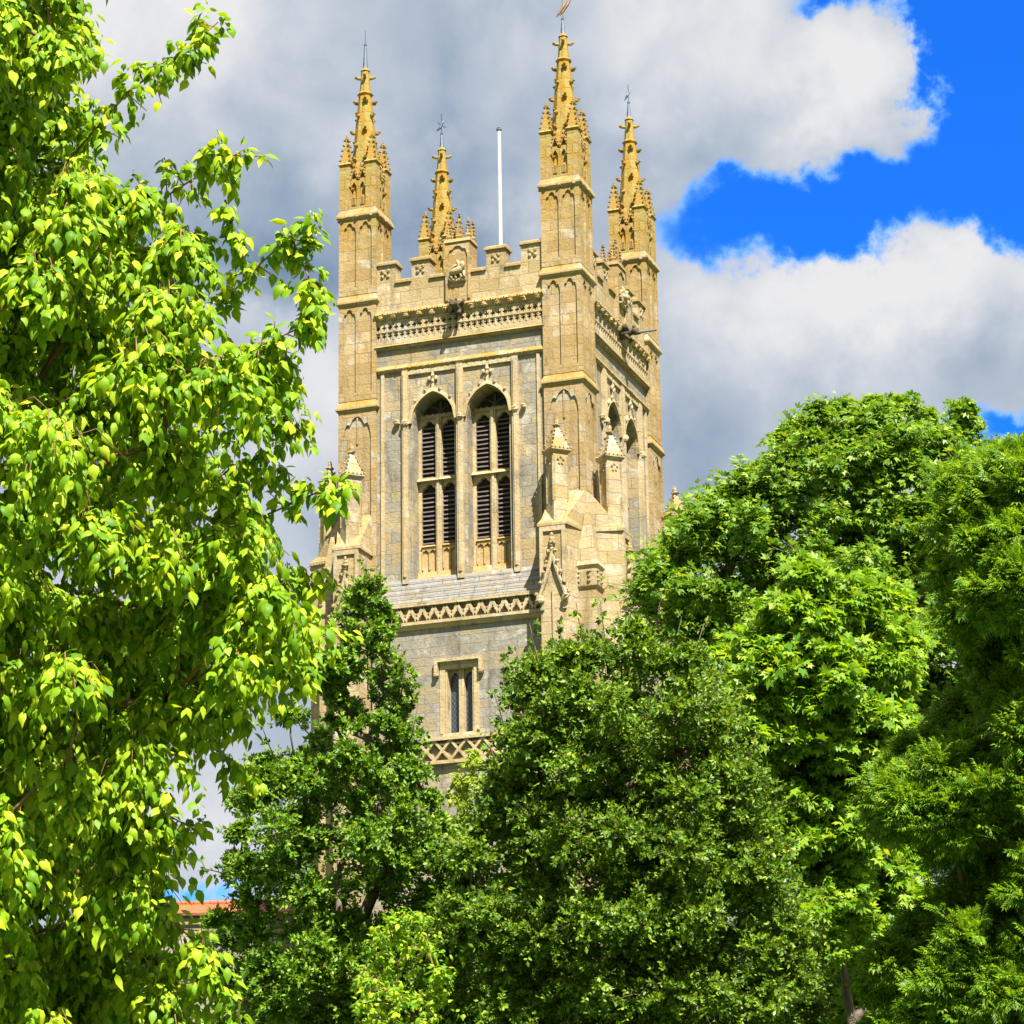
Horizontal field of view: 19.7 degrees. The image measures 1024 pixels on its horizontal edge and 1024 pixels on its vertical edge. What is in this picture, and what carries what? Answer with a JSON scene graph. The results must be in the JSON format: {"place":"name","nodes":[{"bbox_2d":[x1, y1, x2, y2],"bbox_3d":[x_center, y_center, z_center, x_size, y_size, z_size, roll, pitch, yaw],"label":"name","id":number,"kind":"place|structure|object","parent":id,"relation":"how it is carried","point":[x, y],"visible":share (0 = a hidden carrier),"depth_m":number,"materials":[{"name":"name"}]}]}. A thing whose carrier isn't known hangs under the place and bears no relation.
{"place":"outdoors","nodes":[
{"label":"outdoors","id":0,"kind":"place"},
{"bbox_2d":[0,0,363,1023],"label":"broadleaf tree","id":1,"kind":"object","parent":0,"point":[138,676],"visible":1,"depth_m":19.18,"materials":[{"name":"green plant"}]},
{"bbox_2d":[162,900,309,1023],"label":"stone building","id":2,"kind":"structure","parent":0,"point":[196,908],"depth_m":87.85,"materials":[{"name":"orange stone"}]},
{"bbox_2d":[197,558,482,1023],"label":"evergreen tree","id":3,"kind":"object","parent":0,"point":[385,851],"visible":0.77,"depth_m":33.25,"materials":[{"name":"green plant"}]},
{"bbox_2d":[349,906,465,1023],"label":"shrub","id":4,"kind":"object","parent":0,"point":[397,924],"visible":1,"depth_m":29.74,"materials":[{"name":"green plant"}]},
{"bbox_2d":[445,747,486,882],"bbox_3d":[-0.516,7.402,34.980,0.619,9.354,1.369,-1,-17,0],"label":"sapling","id":5,"kind":"object","parent":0,"point":[460,785],"visible":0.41,"depth_m":35.81,"materials":[{"name":"green plant"}]},
{"bbox_2d":[309,0,690,1023],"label":"church tower","id":6,"kind":"structure","parent":0,"point":[501,452],"depth_m":85.27,"materials":[{"name":"grey stone"}]},
{"bbox_2d":[408,367,455,578],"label":"belfry window","id":7,"kind":"structure","parent":6,"relation":"in","point":[436,430],"depth_m":85.35,"materials":[{"name":"stone"}]},
{"bbox_2d":[433,654,483,736],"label":"small window","id":8,"kind":"structure","parent":6,"relation":"in","point":[462,686],"depth_m":82.64,"materials":[{"name":"stone"}]},
{"bbox_2d":[463,360,511,572],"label":"belfry window","id":9,"kind":"structure","parent":6,"relation":"in","point":[491,428],"depth_m":84.79,"materials":[{"name":"stone"}]},
{"bbox_2d":[496,126,502,244],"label":"flagpole","id":10,"kind":"object","parent":6,"relation":"on","point":[499,129],"visible":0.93,"depth_m":89.30,"materials":[{"name":"white metal"}]},
{"bbox_2d":[608,378,621,437],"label":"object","id":11,"kind":"structure","parent":6,"relation":"in","point":[611,400],"depth_m":86.90,"materials":[{"name":"stone"}]},
{"bbox_2d":[626,396,639,508],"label":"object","id":12,"kind":"structure","parent":6,"relation":"in","point":[629,417],"depth_m":88.42,"materials":[{"name":"stone"}]},
{"bbox_2d":[0,0,1023,956],"label":"sky","id":13,"kind":"structure","parent":0,"point":[836,187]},
{"bbox_2d":[407,589,849,1023],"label":"evergreen tree","id":14,"kind":"object","parent":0,"point":[667,954],"visible":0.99,"depth_m":30.81,"materials":[{"name":"green plant"}]},
{"bbox_2d":[598,390,1023,1021],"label":"sycamore tree","id":15,"kind":"object","parent":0,"point":[854,464],"visible":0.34,"depth_m":54.17,"materials":[{"name":"green plant"}]},
{"bbox_2d":[702,546,940,1023],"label":"maple tree","id":16,"kind":"object","parent":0,"point":[814,648],"visible":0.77,"depth_m":35.88,"materials":[{"name":"green plant"}]},
{"bbox_2d":[843,431,1023,1023],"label":"feathery tree","id":17,"kind":"object","parent":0,"point":[943,787],"visible":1,"depth_m":29.02,"materials":[{"name":"green plant"}]}
]}

